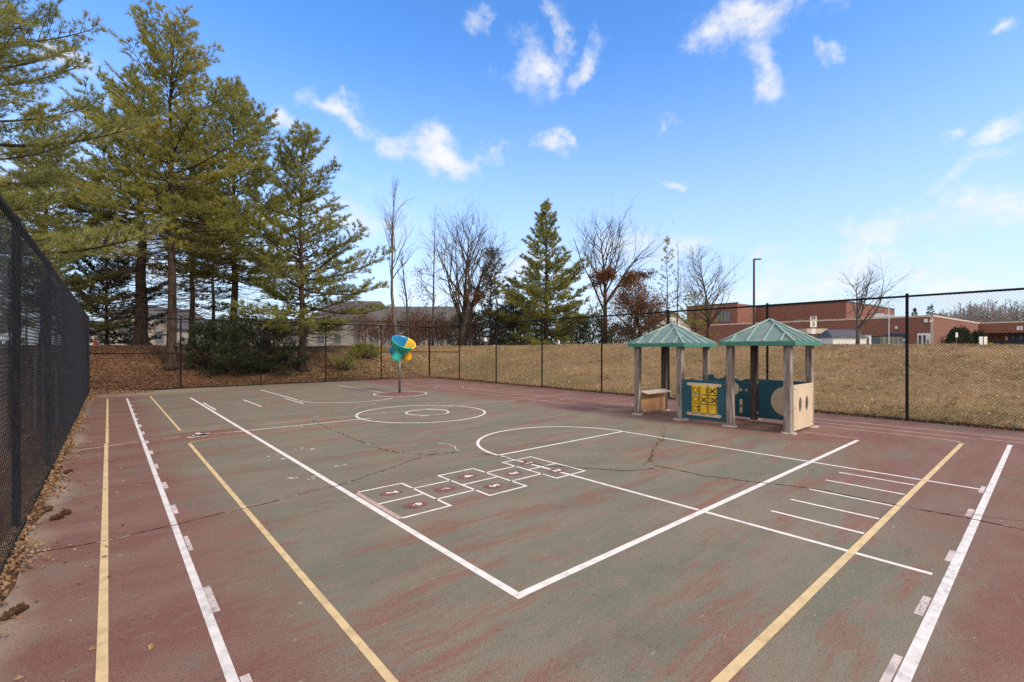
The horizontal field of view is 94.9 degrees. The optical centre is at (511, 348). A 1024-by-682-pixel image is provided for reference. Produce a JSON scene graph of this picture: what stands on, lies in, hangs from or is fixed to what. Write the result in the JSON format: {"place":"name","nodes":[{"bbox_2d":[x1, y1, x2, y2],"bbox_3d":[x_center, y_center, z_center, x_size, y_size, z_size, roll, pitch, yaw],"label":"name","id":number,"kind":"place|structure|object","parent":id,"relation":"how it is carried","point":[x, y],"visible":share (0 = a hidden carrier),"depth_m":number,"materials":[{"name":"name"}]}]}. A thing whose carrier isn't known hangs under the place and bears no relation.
{"place":"outdoors","nodes":[
{"label":"outdoors","id":0,"kind":"place"},
{"bbox_2d":[0,345,1023,601],"bbox_3d":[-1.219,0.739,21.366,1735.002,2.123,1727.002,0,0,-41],"label":"ground","id":1,"kind":"structure","parent":0,"point":[918,377],"depth_m":18.64,"materials":[{"name":"plant"}]},
{"bbox_2d":[0,193,88,574],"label":"chain link fence","id":2,"kind":"object","parent":1,"relation":"on","point":[62,375],"visible":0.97,"depth_m":5.29,"materials":[{"name":"black metal"}]},
{"bbox_2d":[0,101,135,332],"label":"pine tree","id":3,"kind":"object","parent":1,"relation":"on","point":[61,217],"visible":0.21,"depth_m":26.83,"materials":[{"name":"green plant"}]},
{"bbox_2d":[68,328,101,344],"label":"house","id":4,"kind":"structure","parent":1,"relation":"on","point":[94,336],"depth_m":66.00,"materials":[{"name":"white paint"}]},
{"bbox_2d":[0,0,170,352],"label":"pine tree","id":5,"kind":"object","parent":1,"relation":"on","point":[39,202],"visible":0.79,"depth_m":13.69,"materials":[{"name":"green plant"}]},
{"bbox_2d":[39,209,177,344],"bbox_3d":[-28.891,-4.979,32.815,7.960,10.047,7.644,0,0,-8],"label":"pine tree","id":6,"kind":"object","parent":1,"relation":"on","point":[89,262],"visible":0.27,"depth_m":32.27,"materials":[{"name":"green plant"}]},
{"bbox_2d":[18,62,224,344],"bbox_3d":[-22.913,-8.670,29.073,10.860,17.260,9.637,0,0,-41],"label":"pine tree","id":7,"kind":"object","parent":1,"relation":"on","point":[78,206],"visible":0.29,"depth_m":27.54,"materials":[{"name":"green plant"}]},
{"bbox_2d":[38,0,279,369],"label":"pine tree","id":8,"kind":"object","parent":1,"relation":"on","point":[192,140],"visible":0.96,"depth_m":21.65,"materials":[{"name":"green plant"}]},
{"bbox_2d":[101,305,219,345],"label":"house","id":9,"kind":"structure","parent":1,"relation":"on","point":[159,342],"depth_m":60.00,"materials":[{"name":"beige"}]},
{"bbox_2d":[155,331,164,343],"bbox_3d":[-44.937,-1.350,59.962,1.200,1.700,0.066,0,0,0],"label":"window","id":10,"kind":"structure","parent":9,"relation":"in","point":[158,341],"depth_m":59.93,"materials":[{"name":"white glass"}]},
{"bbox_2d":[134,140,245,344],"bbox_3d":[-21.832,-7.362,31.400,6.795,14.643,6.468,0,0,22],"label":"pine tree","id":11,"kind":"object","parent":1,"relation":"on","point":[184,282],"visible":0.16,"depth_m":31.29,"materials":[{"name":"green plant"}]},
{"bbox_2d":[158,179,253,344],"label":"pine tree","id":12,"kind":"object","parent":1,"relation":"on","point":[215,308],"visible":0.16,"depth_m":37.82,"materials":[{"name":"green plant"}]},
{"bbox_2d":[174,318,251,373],"bbox_3d":[-14.891,-0.117,23.118,3.483,2.899,2.753,0,0,2],"label":"evergreen shrub","id":13,"kind":"object","parent":1,"relation":"on","point":[191,347],"visible":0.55,"depth_m":22.67,"materials":[{"name":"green plant"}]},
{"bbox_2d":[126,72,316,341],"bbox_3d":[-17.435,-8.692,29.064,10.070,17.271,9.431,0,0,-23],"label":"pine tree","id":14,"kind":"object","parent":1,"relation":"on","point":[257,177],"visible":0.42,"depth_m":28.26,"materials":[{"name":"green plant"}]},
{"bbox_2d":[195,313,293,373],"bbox_3d":[-13.546,-0.213,23.557,4.216,3.484,4.326,0,0,35],"label":"evergreen shrub","id":15,"kind":"object","parent":1,"relation":"on","point":[238,348],"visible":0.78,"depth_m":23.01,"materials":[{"name":"green plant"}]},
{"bbox_2d":[0,345,500,395],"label":"leaf litter","id":16,"kind":"object","parent":1,"relation":"on","point":[333,375],"visible":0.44,"depth_m":23.36,"materials":[{"name":"dry brown leaves"}]},
{"bbox_2d":[88,315,428,391],"bbox_3d":[-10.714,0.223,23.239,15.241,3.095,0.093,0,0,-41],"label":"chain link fence","id":17,"kind":"object","parent":1,"relation":"on","point":[180,319],"visible":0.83,"depth_m":21.52,"materials":[{"name":"black metal"}]},
{"bbox_2d":[216,319,307,345],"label":"house","id":18,"kind":"structure","parent":1,"relation":"on","point":[297,337],"depth_m":74.00,"materials":[{"name":"grey"}]},
{"bbox_2d":[235,318,309,375],"bbox_3d":[-12.338,-0.012,24.424,3.826,3.277,3.282,0,0,-41],"label":"evergreen shrub","id":19,"kind":"object","parent":1,"relation":"on","point":[285,357],"visible":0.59,"depth_m":24.16,"materials":[{"name":"green plant"}]},
{"bbox_2d":[205,119,396,371],"bbox_3d":[-11.082,-5.625,25.971,9.866,13.816,9.015,0,0,-41],"label":"pine tree","id":20,"kind":"object","parent":1,"relation":"on","point":[268,264],"visible":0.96,"depth_m":24.91,"materials":[{"name":"green plant"}]},
{"bbox_2d":[330,354,357,370],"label":"evergreen shrub","id":21,"kind":"object","parent":1,"relation":"on","point":[348,366],"visible":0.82,"depth_m":26.87,"materials":[{"name":"green plant"}]},
{"bbox_2d":[308,301,391,345],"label":"house","id":22,"kind":"structure","parent":1,"relation":"on","point":[379,313],"depth_m":72.00,"materials":[{"name":"grey"}]},
{"bbox_2d":[317,334,324,343],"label":"window","id":23,"kind":"structure","parent":22,"relation":"in","point":[321,339],"depth_m":71.92,"materials":[{"name":"white glass"}]},
{"bbox_2d":[334,333,341,343],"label":"window","id":24,"kind":"structure","parent":22,"relation":"in","point":[338,341],"depth_m":71.92,"materials":[{"name":"white glass"}]},
{"bbox_2d":[346,309,380,342],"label":"twiggy thicket","id":25,"kind":"object","parent":1,"relation":"on","point":[360,330],"visible":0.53,"depth_m":47.82,"materials":[{"name":"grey plant"}]},
{"bbox_2d":[345,341,382,358],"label":"evergreen shrub","id":26,"kind":"object","parent":1,"relation":"on","point":[369,352],"visible":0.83,"depth_m":29.28,"materials":[{"name":"green plant"}]},
{"bbox_2d":[359,310,400,345],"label":"twiggy thicket","id":27,"kind":"object","parent":1,"relation":"on","point":[376,330],"visible":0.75,"depth_m":42.02,"materials":[{"name":"brown plant"}]},
{"bbox_2d":[375,308,406,345],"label":"twiggy thicket","id":28,"kind":"object","parent":1,"relation":"on","point":[391,319],"visible":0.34,"depth_m":49.84,"materials":[{"name":"brown plant"}]},
{"bbox_2d":[375,175,418,335],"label":"bare tree","id":29,"kind":"object","parent":1,"relation":"on","point":[391,227],"visible":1,"depth_m":39.28,"materials":[{"name":"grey plant"}]},
{"bbox_2d":[394,247,419,337],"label":"bare tree","id":30,"kind":"object","parent":1,"relation":"on","point":[406,306],"visible":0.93,"depth_m":39.96,"materials":[{"name":"brown plant"}]},
{"bbox_2d":[398,309,423,344],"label":"twiggy thicket","id":31,"kind":"object","parent":1,"relation":"on","point":[411,321],"visible":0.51,"depth_m":45.38,"materials":[{"name":"brown plant"}]},
{"bbox_2d":[398,307,427,345],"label":"twiggy thicket","id":32,"kind":"object","parent":1,"relation":"on","point":[414,321],"visible":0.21,"depth_m":57.66,"materials":[{"name":"brown plant"}]},
{"bbox_2d":[403,311,447,345],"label":"twiggy thicket","id":33,"kind":"object","parent":1,"relation":"on","point":[425,324],"visible":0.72,"depth_m":43.82,"materials":[{"name":"brown plant"}]},
{"bbox_2d":[410,306,447,344],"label":"twiggy thicket","id":34,"kind":"object","parent":1,"relation":"on","point":[427,323],"visible":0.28,"depth_m":51.84,"materials":[{"name":"brown plant"}]},
{"bbox_2d":[386,306,474,345],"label":"house","id":35,"kind":"structure","parent":1,"relation":"on","point":[429,308],"depth_m":80.31,"materials":[{"name":"grey"}]},
{"bbox_2d":[406,206,463,345],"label":"bare tree","id":36,"kind":"object","parent":1,"relation":"on","point":[433,300],"visible":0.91,"depth_m":43.17,"materials":[{"name":"brown plant"}]},
{"bbox_2d":[427,312,454,345],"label":"twiggy thicket","id":37,"kind":"object","parent":1,"relation":"on","point":[442,330],"visible":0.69,"depth_m":45.91,"materials":[{"name":"brown plant"}]},
{"bbox_2d":[431,308,459,344],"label":"twiggy thicket","id":38,"kind":"object","parent":1,"relation":"on","point":[450,327],"visible":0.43,"depth_m":55.97,"materials":[{"name":"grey plant"}]},
{"bbox_2d":[446,308,488,345],"bbox_3d":[-5.699,-2.685,58.016,6.088,5.355,6.021,0,0,-41],"label":"evergreen shrub","id":39,"kind":"object","parent":1,"relation":"on","point":[455,319],"visible":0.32,"depth_m":57.45,"materials":[{"name":"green plant"}]},
{"bbox_2d":[414,178,523,345],"bbox_3d":[-4.502,-8.371,44.801,13.666,16.736,13.749,0,0,-41],"label":"bare tree","id":40,"kind":"object","parent":1,"relation":"on","point":[465,314],"visible":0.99,"depth_m":43.82,"materials":[{"name":"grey plant"}]},
{"bbox_2d":[465,260,479,345],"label":"bare tree","id":41,"kind":"object","parent":1,"relation":"on","point":[472,310],"visible":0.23,"depth_m":52.06,"materials":[{"name":"brown plant"}]},
{"bbox_2d":[463,312,491,345],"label":"twiggy thicket","id":42,"kind":"object","parent":1,"relation":"on","point":[470,331],"visible":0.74,"depth_m":46.72,"materials":[{"name":"brown plant"}]},
{"bbox_2d":[467,303,510,345],"bbox_3d":[-2.627,-2.939,59.945,6.381,6.028,6.180,0,0,-41],"label":"evergreen shrub","id":43,"kind":"object","parent":1,"relation":"on","point":[487,319],"visible":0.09,"depth_m":59.26,"materials":[{"name":"green plant"}]},
{"bbox_2d":[470,247,525,345],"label":"cedar tree","id":44,"kind":"object","parent":1,"relation":"on","point":[490,303],"visible":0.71,"depth_m":46.71,"materials":[{"name":"plant"}]},
{"bbox_2d":[487,309,525,344],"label":"evergreen shrub","id":45,"kind":"object","parent":1,"relation":"on","point":[503,329],"visible":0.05,"depth_m":57.37,"materials":[{"name":"green plant"}]},
{"bbox_2d":[0,377,1023,681],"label":"court surface","id":46,"kind":"object","parent":1,"relation":"on","point":[704,597],"visible":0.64,"depth_m":4.19,"materials":[{"name":"asphalt"}]},
{"bbox_2d":[0,601,29,619],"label":"pine cone","id":47,"kind":"object","parent":46,"relation":"on","point":[17,609],"visible":1,"depth_m":3.07,"materials":[{"name":"plant"}]},
{"bbox_2d":[43,505,53,511],"bbox_3d":[-4.964,1.719,5.032,0.076,0.063,0.103,0,0,-41],"label":"pine cone","id":48,"kind":"object","parent":46,"relation":"on","point":[49,507],"visible":0.98,"depth_m":5.02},
{"bbox_2d":[49,513,64,520],"bbox_3d":[-4.643,1.718,4.793,0.073,0.064,0.115,0,0,38],"label":"pine cone","id":49,"kind":"object","parent":46,"relation":"on","point":[57,516],"visible":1,"depth_m":4.78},
{"bbox_2d":[60,508,71,514],"bbox_3d":[-4.685,1.719,4.944,0.107,0.064,0.074,0,0,20],"label":"pine cone","id":50,"kind":"object","parent":46,"relation":"on","point":[66,511],"visible":0.96,"depth_m":4.93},
{"bbox_2d":[126,398,239,681],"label":"chipped white line","id":51,"kind":"object","parent":46,"relation":"on","point":[228,669],"visible":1,"depth_m":3.43,"materials":[{"name":"paint"}]},
{"bbox_2d":[68,397,561,479],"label":"worn paint patches","id":52,"kind":"object","parent":46,"relation":"on","point":[198,435],"visible":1,"depth_m":9.29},
{"bbox_2d":[179,400,530,443],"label":"faded orange lines","id":53,"kind":"object","parent":46,"relation":"on","point":[323,426],"visible":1,"depth_m":10.75,"materials":[{"name":"paint"}]},
{"bbox_2d":[356,493,401,518],"bbox_3d":[-1.500,1.748,5.237,0.060,0.001,1.100,0,0,-41],"label":"hopscotch line","id":54,"kind":"object","parent":46,"relation":"on","point":[383,508],"visible":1,"depth_m":5.19,"materials":[{"name":"white paint"}]},
{"bbox_2d":[375,386,460,395],"bbox_3d":[-3.516,1.748,19.386,1.899,0.001,5.030,0,0,29],"label":"painted court circle","id":55,"kind":"object","parent":46,"relation":"on","point":[404,393],"visible":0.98,"depth_m":18.11,"materials":[{"name":"paint"}]},
{"bbox_2d":[389,335,415,392],"bbox_3d":[-4.339,0.622,18.510,0.985,2.296,1.177,0,0,-41],"label":"funnel ball hoop","id":56,"kind":"object","parent":55,"relation":"on","point":[402,347],"visible":1,"depth_m":18.51,"materials":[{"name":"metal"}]},
{"bbox_2d":[359,456,584,517],"bbox_3d":[-0.410,1.747,6.200,2.874,0.001,1.174,0,0,-41],"label":"hopscotch grid","id":57,"kind":"object","parent":46,"relation":"on","point":[437,499],"visible":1,"depth_m":6.02,"materials":[{"name":"white paint"}]},
{"bbox_2d":[380,461,564,508],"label":"hopscotch red patches","id":58,"kind":"object","parent":46,"relation":"on","point":[411,505],"visible":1,"depth_m":5.89,"materials":[{"name":"paint"}]},
{"bbox_2d":[388,462,560,504],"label":"hopscotch numbers","id":59,"kind":"object","parent":58,"relation":"on","point":[555,470],"visible":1,"depth_m":6.02,"materials":[{"name":"white paint"}]},
{"bbox_2d":[0,373,1023,681],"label":"fallen leaves","id":60,"kind":"object","parent":46,"relation":"on","point":[54,477],"visible":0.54,"depth_m":5.47,"materials":[{"name":"plant"}]},
{"bbox_2d":[18,421,1023,556],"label":"cracks","id":61,"kind":"object","parent":46,"relation":"on","point":[507,457],"visible":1,"depth_m":5.84,"materials":[{"name":"asphalt"}]},
{"bbox_2d":[95,396,962,681],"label":"yellow lines","id":62,"kind":"object","parent":46,"relation":"on","point":[728,672],"visible":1,"depth_m":3.38,"materials":[{"name":"beige paint"}]},
{"bbox_2d":[84,403,1009,542],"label":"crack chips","id":63,"kind":"object","parent":46,"relation":"on","point":[341,484],"visible":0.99,"depth_m":7.86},
{"bbox_2d":[130,401,985,681],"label":"faded dashes","id":64,"kind":"object","parent":46,"relation":"on","point":[888,675],"visible":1,"depth_m":3.22,"materials":[{"name":"white paint"}]},
{"bbox_2d":[190,385,978,598],"bbox_3d":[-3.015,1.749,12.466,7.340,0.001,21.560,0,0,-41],"label":"white lines","id":65,"kind":"object","parent":46,"relation":"on","point":[491,579],"visible":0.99,"depth_m":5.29,"materials":[{"name":"paint"}]},
{"bbox_2d":[204,384,1019,442],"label":"faint lines","id":66,"kind":"object","parent":46,"relation":"on","point":[672,409],"visible":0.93,"depth_m":11.04,"materials":[{"name":"pink paint"}]},
{"bbox_2d":[541,427,702,475],"bbox_3d":[1.827,1.745,8.552,2.629,0.001,4.143,0,0,8],"label":"crack moss","id":67,"kind":"object","parent":46,"relation":"on","point":[648,458],"visible":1,"depth_m":7.71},
{"bbox_2d":[628,323,716,420],"bbox_3d":[4.209,0.546,12.371,1.693,2.429,1.598,0,0,-41],"label":"play hut","id":68,"kind":"object","parent":46,"relation":"on","point":[665,337],"visible":0.92,"depth_m":12.29,"materials":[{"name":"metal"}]},
{"bbox_2d":[708,374,749,416],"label":"activity wall","id":69,"kind":"structure","parent":68,"relation":"attached to","point":[742,398],"depth_m":11.60,"materials":[{"name":"blue plastic"}]},
{"bbox_2d":[718,318,821,434],"bbox_3d":[5.763,0.546,10.502,1.646,2.429,1.558,0,0,-41],"label":"play hut","id":70,"kind":"object","parent":46,"relation":"on","point":[788,400],"visible":1,"depth_m":10.39,"materials":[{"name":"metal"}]},
{"bbox_2d":[682,379,725,422],"bbox_3d":[4.491,1.215,10.998,0.194,0.930,1.090,0,0,-41],"label":"tic tac toe game","id":71,"kind":"object","parent":70,"relation":"attached to","point":[692,398],"visible":1,"depth_m":10.93,"materials":[{"name":"blue plastic"}]},
{"bbox_2d":[893,445,1012,681],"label":"chipped white cross line","id":72,"kind":"object","parent":46,"relation":"on","point":[910,663],"visible":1,"depth_m":3.33,"materials":[{"name":"paint"}]},
{"bbox_2d":[484,275,543,345],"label":"cedar tree","id":73,"kind":"object","parent":1,"relation":"on","point":[515,310],"visible":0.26,"depth_m":49.29,"materials":[{"name":"plant"}]},
{"bbox_2d":[506,305,556,342],"bbox_3d":[2.229,-3.050,56.034,6.260,6.041,6.563,0,0,-41],"label":"evergreen shrub","id":74,"kind":"object","parent":1,"relation":"on","point":[532,326],"visible":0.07,"depth_m":55.09,"materials":[{"name":"green plant"}]},
{"bbox_2d":[483,197,609,345],"bbox_3d":[3.049,-7.089,45.846,10.963,15.214,12.009,0,0,-41],"label":"pine tree","id":75,"kind":"object","parent":1,"relation":"on","point":[534,289],"visible":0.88,"depth_m":44.83,"materials":[{"name":"green plant"}]},
{"bbox_2d":[532,302,574,343],"bbox_3d":[5.050,-2.798,58.017,6.396,5.798,6.297,0,0,-41],"label":"evergreen shrub","id":76,"kind":"object","parent":1,"relation":"on","point":[558,314],"visible":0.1,"depth_m":57.05,"materials":[{"name":"green plant"}]},
{"bbox_2d":[99,377,1023,431],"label":"dirt kerb","id":77,"kind":"structure","parent":1,"relation":"on","point":[589,391],"depth_m":18.97,"materials":[{"name":"soil"}]},
{"bbox_2d":[553,311,600,344],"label":"evergreen shrub","id":78,"kind":"object","parent":1,"relation":"on","point":[580,335],"visible":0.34,"depth_m":55.91,"materials":[{"name":"green plant"}]},
{"bbox_2d":[573,315,618,344],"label":"evergreen shrub","id":79,"kind":"object","parent":1,"relation":"on","point":[596,328],"visible":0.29,"depth_m":56.96,"materials":[{"name":"green plant"}]},
{"bbox_2d":[554,188,673,343],"bbox_3d":[9.951,-7.969,46.682,13.397,15.817,10.077,0,0,-14],"label":"bare tree","id":80,"kind":"object","parent":1,"relation":"on","point":[603,276],"visible":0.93,"depth_m":45.34,"materials":[{"name":"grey plant"}]},
{"bbox_2d":[607,322,642,343],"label":"evergreen shrub","id":81,"kind":"object","parent":1,"relation":"on","point":[614,336],"visible":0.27,"depth_m":61.12,"materials":[{"name":"green plant"}]},
{"bbox_2d":[580,269,690,342],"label":"bare tree","id":82,"kind":"object","parent":1,"relation":"on","point":[629,299],"visible":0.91,"depth_m":42.75,"materials":[{"name":"brown plant"}]},
{"bbox_2d":[619,295,674,338],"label":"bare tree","id":83,"kind":"object","parent":1,"relation":"on","point":[648,330],"visible":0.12,"depth_m":47.79,"materials":[{"name":"brown plant"}]},
{"bbox_2d":[643,312,691,334],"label":"house","id":84,"kind":"structure","parent":1,"relation":"on","point":[682,321],"depth_m":92.00,"materials":[{"name":"white paint"}]},
{"bbox_2d":[650,236,686,326],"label":"tree","id":85,"kind":"object","parent":1,"relation":"on","point":[663,250],"visible":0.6,"depth_m":49.93,"materials":[{"name":"green plant"}]},
{"bbox_2d":[673,240,682,324],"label":"bare tree","id":86,"kind":"object","parent":1,"relation":"on","point":[677,284],"visible":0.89,"depth_m":52.54,"materials":[{"name":"grey plant"}]},
{"bbox_2d":[675,290,723,339],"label":"tree","id":87,"kind":"object","parent":1,"relation":"on","point":[694,321],"visible":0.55,"depth_m":51.85,"materials":[{"name":"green plant"}]},
{"bbox_2d":[376,343,1023,428],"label":"grass","id":88,"kind":"structure","parent":1,"relation":"on","point":[874,413],"depth_m":18.27,"materials":[{"name":"plant"}]},
{"bbox_2d":[669,243,757,338],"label":"bare tree","id":89,"kind":"object","parent":1,"relation":"on","point":[706,299],"visible":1,"depth_m":46.57,"materials":[{"name":"brown plant"}]},
{"bbox_2d":[429,288,1023,428],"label":"chain link fence","id":90,"kind":"object","parent":1,"relation":"on","point":[906,296],"visible":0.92,"depth_m":12.73,"materials":[{"name":"black metal"}]},
{"bbox_2d":[753,258,761,324],"bbox_3d":[25.980,-4.628,49.982,0.981,9.755,0.502,0,0,4],"label":"light pole","id":91,"kind":"object","parent":1,"relation":"on","point":[754,287],"visible":0.42,"depth_m":49.90,"materials":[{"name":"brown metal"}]},
{"bbox_2d":[796,329,827,335],"bbox_3d":[39.489,-0.987,62.225,2.700,3.074,2.850,0,0,0],"label":"entrance porch","id":92,"kind":"object","parent":1,"relation":"on","point":[808,330],"visible":0.27,"depth_m":60.80,"materials":[{"name":"stone"}]},
{"bbox_2d":[810,315,816,336],"bbox_3d":[28.191,-1.456,43.987,0.600,3.212,0.089,0,0,0],"label":"speed limit sign","id":93,"kind":"object","parent":1,"relation":"on","point":[815,323],"visible":0.88,"depth_m":43.95,"materials":[{"name":"metal"}]},
{"bbox_2d":[815,330,866,344],"bbox_3d":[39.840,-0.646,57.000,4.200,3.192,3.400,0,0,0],"label":"car","id":94,"kind":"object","parent":1,"relation":"on","point":[839,339],"depth_m":55.72,"materials":[{"name":"white paint"}]},
{"bbox_2d":[687,301,1023,344],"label":"school building","id":95,"kind":"structure","parent":1,"relation":"on","point":[741,321],"depth_m":83.56,"materials":[{"name":"red brick"}]},
{"bbox_2d":[718,311,729,321],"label":"window","id":96,"kind":"structure","parent":95,"relation":"in","point":[725,318],"depth_m":91.72,"materials":[{"name":"grey glass"}]},
{"bbox_2d":[917,333,930,343],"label":"door","id":97,"kind":"structure","parent":95,"relation":"in","point":[919,335],"depth_m":66.73,"materials":[{"name":"white paint"}]},
{"bbox_2d":[1008,334,1023,344],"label":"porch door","id":98,"kind":"structure","parent":95,"relation":"in","point":[1018,336],"depth_m":84.19,"materials":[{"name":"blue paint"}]},
{"bbox_2d":[861,333,873,343],"bbox_3d":[43.522,-0.545,58.000,1.200,2.590,1.400,0,0,0],"label":"kiosk","id":99,"kind":"object","parent":1,"relation":"on","point":[868,336],"visible":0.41,"depth_m":57.49,"materials":[{"name":"white paint"}]},
{"bbox_2d":[832,252,923,344],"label":"bare tree","id":100,"kind":"object","parent":1,"relation":"on","point":[865,291],"visible":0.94,"depth_m":43.89,"materials":[{"name":"brown grey-brown bark"}]},
{"bbox_2d":[871,336,902,344],"bbox_3d":[48.542,-0.580,60.996,3.000,1.960,1.908,0,0,0],"label":"waste container","id":101,"kind":"object","parent":1,"relation":"on","point":[884,341],"visible":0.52,"depth_m":60.10,"materials":[{"name":"grey metal"}]},
{"bbox_2d":[944,325,974,344],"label":"clipped bush","id":102,"kind":"object","parent":1,"relation":"on","point":[960,334],"visible":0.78,"depth_m":61.31,"materials":[{"name":"green plant"}]},
{"bbox_2d":[931,299,1023,321],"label":"woods","id":103,"kind":"object","parent":1,"relation":"on","point":[990,312],"visible":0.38,"depth_m":156.13,"materials":[{"name":"plant"}]},
{"bbox_2d":[972,329,988,344],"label":"clipped bush","id":104,"kind":"object","parent":1,"relation":"on","point":[977,332],"visible":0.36,"depth_m":65.61,"materials":[{"name":"green plant"}]},
{"bbox_2d":[979,337,986,344],"bbox_3d":[56.127,-0.610,56.030,0.940,1.520,0.120,0,0,0],"label":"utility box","id":105,"kind":"object","parent":1,"relation":"on","point":[981,339],"visible":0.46,"depth_m":55.97,"materials":[{"name":"white paint"}]},
{"bbox_2d":[0,0,1023,345],"label":"sky","id":106,"kind":"structure","parent":0,"point":[817,138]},
{"bbox_2d":[412,344,1023,423],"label":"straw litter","id":107,"kind":"object","parent":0,"point":[773,360],"visible":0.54,"depth_m":18.93,"materials":[{"name":"plant"}]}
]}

